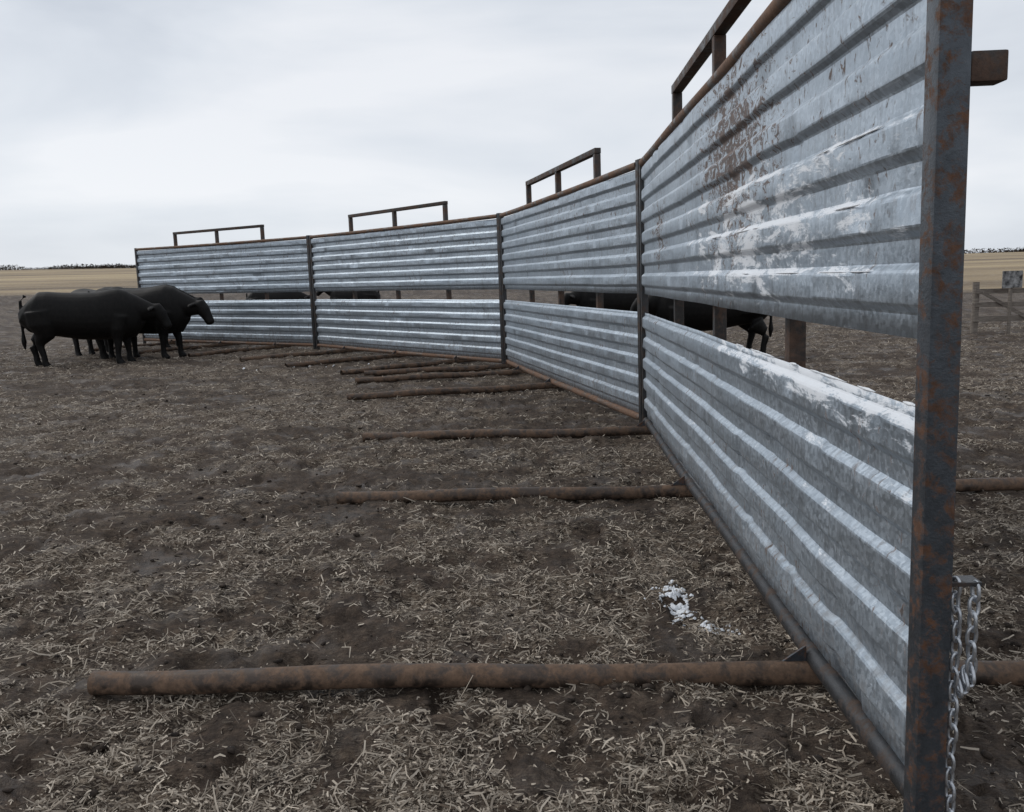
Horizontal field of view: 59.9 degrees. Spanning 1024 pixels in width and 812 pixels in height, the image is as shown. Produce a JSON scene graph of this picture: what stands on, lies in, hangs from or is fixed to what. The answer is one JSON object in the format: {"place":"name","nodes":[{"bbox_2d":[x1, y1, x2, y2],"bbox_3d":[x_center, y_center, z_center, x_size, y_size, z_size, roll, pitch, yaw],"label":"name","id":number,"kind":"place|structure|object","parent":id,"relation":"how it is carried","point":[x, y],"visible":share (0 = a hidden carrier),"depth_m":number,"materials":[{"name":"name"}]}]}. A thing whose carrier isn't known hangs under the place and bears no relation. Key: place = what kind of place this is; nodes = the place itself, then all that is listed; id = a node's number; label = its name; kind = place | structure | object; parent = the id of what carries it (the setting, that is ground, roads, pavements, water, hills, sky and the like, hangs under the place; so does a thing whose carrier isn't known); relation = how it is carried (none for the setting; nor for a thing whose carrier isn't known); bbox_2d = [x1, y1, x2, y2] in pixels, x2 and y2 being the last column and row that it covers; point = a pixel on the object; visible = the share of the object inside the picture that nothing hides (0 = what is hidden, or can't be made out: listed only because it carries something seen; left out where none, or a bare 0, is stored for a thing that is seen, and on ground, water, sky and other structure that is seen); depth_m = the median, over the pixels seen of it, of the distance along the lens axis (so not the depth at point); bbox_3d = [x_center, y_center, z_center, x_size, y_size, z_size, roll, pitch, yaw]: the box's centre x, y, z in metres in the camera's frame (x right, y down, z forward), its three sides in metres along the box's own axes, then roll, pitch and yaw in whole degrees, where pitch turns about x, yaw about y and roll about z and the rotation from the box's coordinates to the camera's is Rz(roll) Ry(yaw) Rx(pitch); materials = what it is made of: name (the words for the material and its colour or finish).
{"place":"outdoors","nodes":[
{"label":"outdoors","id":0,"kind":"place"},
{"bbox_2d":[0,252,1023,811],"bbox_3d":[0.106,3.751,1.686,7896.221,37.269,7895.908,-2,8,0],"label":"ground","id":1,"kind":"structure","parent":0,"point":[984,270],"depth_m":5.13,"materials":[{"name":"soil"}]},
{"bbox_2d":[18,289,171,366],"bbox_3d":[-9.142,-1.717,19.616,3.072,1.703,0.975,-4,9,-18],"label":"black cow","id":2,"kind":"object","parent":1,"relation":"on","point":[118,316],"visible":0.98,"depth_m":19.19},
{"bbox_2d":[71,287,144,357],"bbox_3d":[-9.713,-1.991,21.430,3.146,1.744,0.998,4,10,35],"label":"black cow","id":3,"kind":"object","parent":1,"relation":"on","point":[110,342],"visible":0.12,"depth_m":21.37},
{"bbox_2d":[88,285,214,358],"bbox_3d":[-8.531,-1.953,20.925,3.122,1.730,0.990,-1,8,4],"label":"black cow","id":4,"kind":"object","parent":1,"relation":"on","point":[180,308],"visible":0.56,"depth_m":20.64},
{"bbox_2d":[103,284,203,351],"bbox_3d":[-9.483,-2.313,23.331,3.097,1.716,0.982,-2,8,-6],"label":"black cow","id":5,"kind":"object","parent":1,"relation":"on","point":[167,343],"visible":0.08,"depth_m":23.17},
{"bbox_2d":[88,224,315,356],"bbox_3d":[-7.903,-3.164,24.025,7.507,3.210,5.303,4,11,36],"label":"windbreak panel","id":6,"kind":"object","parent":1,"relation":"on","point":[264,265],"visible":0.82,"depth_m":23.37,"materials":[{"name":"metal"}]},
{"bbox_2d":[246,292,309,299],"bbox_3d":[-9.294,-3.992,35.814,2.775,1.538,0.880,-2,8,-5],"label":"black cow","id":7,"kind":"object","parent":1,"relation":"on","point":[280,296],"visible":0.22,"depth_m":35.39},
{"bbox_2d":[316,291,380,298],"bbox_3d":[-6.961,-4.383,37.799,2.846,1.604,0.880,0,8,10],"label":"black cow","id":8,"kind":"object","parent":1,"relation":"on","point":[349,294],"visible":0.2,"depth_m":37.33},
{"bbox_2d":[239,201,504,374],"bbox_3d":[-2.475,-2.586,18.997,5.303,3.210,7.377,-9,11,-39],"label":"windbreak panel","id":9,"kind":"object","parent":1,"relation":"on","point":[447,255],"visible":0.99,"depth_m":18.37,"materials":[{"name":"metal"}]},
{"bbox_2d":[347,148,641,422],"bbox_3d":[0.457,-1.746,12.632,5.703,3.210,7.152,-4,8,-12],"label":"windbreak panel","id":10,"kind":"object","parent":1,"relation":"on","point":[583,237],"visible":0.98,"depth_m":11.73,"materials":[{"name":"metal"}]},
{"bbox_2d":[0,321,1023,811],"bbox_3d":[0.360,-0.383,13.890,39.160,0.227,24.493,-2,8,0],"label":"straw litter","id":11,"kind":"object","parent":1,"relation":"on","point":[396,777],"visible":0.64,"depth_m":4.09,"materials":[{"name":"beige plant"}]},
{"bbox_2d":[0,338,1023,811],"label":"mud clods","id":12,"kind":"object","parent":1,"relation":"on","point":[668,696],"visible":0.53,"depth_m":3.48,"materials":[{"name":"brown soil"}]},
{"bbox_2d":[0,247,1023,269],"bbox_3d":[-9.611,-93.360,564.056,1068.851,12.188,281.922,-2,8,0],"label":"distant tree line","id":13,"kind":"object","parent":1,"relation":"on","point":[76,266],"visible":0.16,"depth_m":593.23,"materials":[{"name":"brown plant"}]},
{"bbox_2d":[87,0,1023,811],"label":"windbreak panel","id":14,"kind":"object","parent":1,"relation":"on","point":[801,162],"visible":1,"depth_m":3.38,"materials":[{"name":"metal"}]},
{"bbox_2d":[564,291,651,314],"bbox_3d":[2.615,-2.614,23.856,2.775,1.538,0.880,-2,8,-5],"label":"black cow","id":15,"kind":"object","parent":1,"relation":"on","point":[619,301],"visible":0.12,"depth_m":23.46},
{"bbox_2d":[644,580,696,621],"bbox_3d":[0.817,0.995,4.538,0.267,0.095,0.400,-6,9,-27],"label":"snow patch","id":16,"kind":"object","parent":1,"relation":"on","point":[674,593],"visible":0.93,"depth_m":4.53,"materials":[{"name":"white snow"}]},
{"bbox_2d":[630,295,772,352],"bbox_3d":[3.613,-1.670,17.159,2.775,1.538,0.880,0,8,8],"label":"black cow","id":17,"kind":"object","parent":1,"relation":"on","point":[698,316],"visible":0.38,"depth_m":16.81},
{"bbox_2d":[672,616,740,634],"bbox_3d":[0.915,1.052,4.230,0.308,0.056,0.237,-2,8,0],"label":"snow patch","id":18,"kind":"object","parent":1,"relation":"on","point":[703,624],"visible":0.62,"depth_m":4.21,"materials":[{"name":"white snow"}]},
{"bbox_2d":[970,282,1023,333],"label":"wooden fence","id":19,"kind":"object","parent":1,"relation":"on","point":[976,318],"visible":0.97,"depth_m":21.26,"materials":[{"name":"grey wood"}]},
{"bbox_2d":[1002,271,1022,334],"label":"warning sign","id":20,"kind":"object","parent":1,"relation":"on","point":[1011,280],"visible":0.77,"depth_m":20.91,"materials":[{"name":"metal"}]},
{"bbox_2d":[0,0,1023,269],"label":"sky","id":21,"kind":"structure","parent":0,"point":[126,125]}
]}

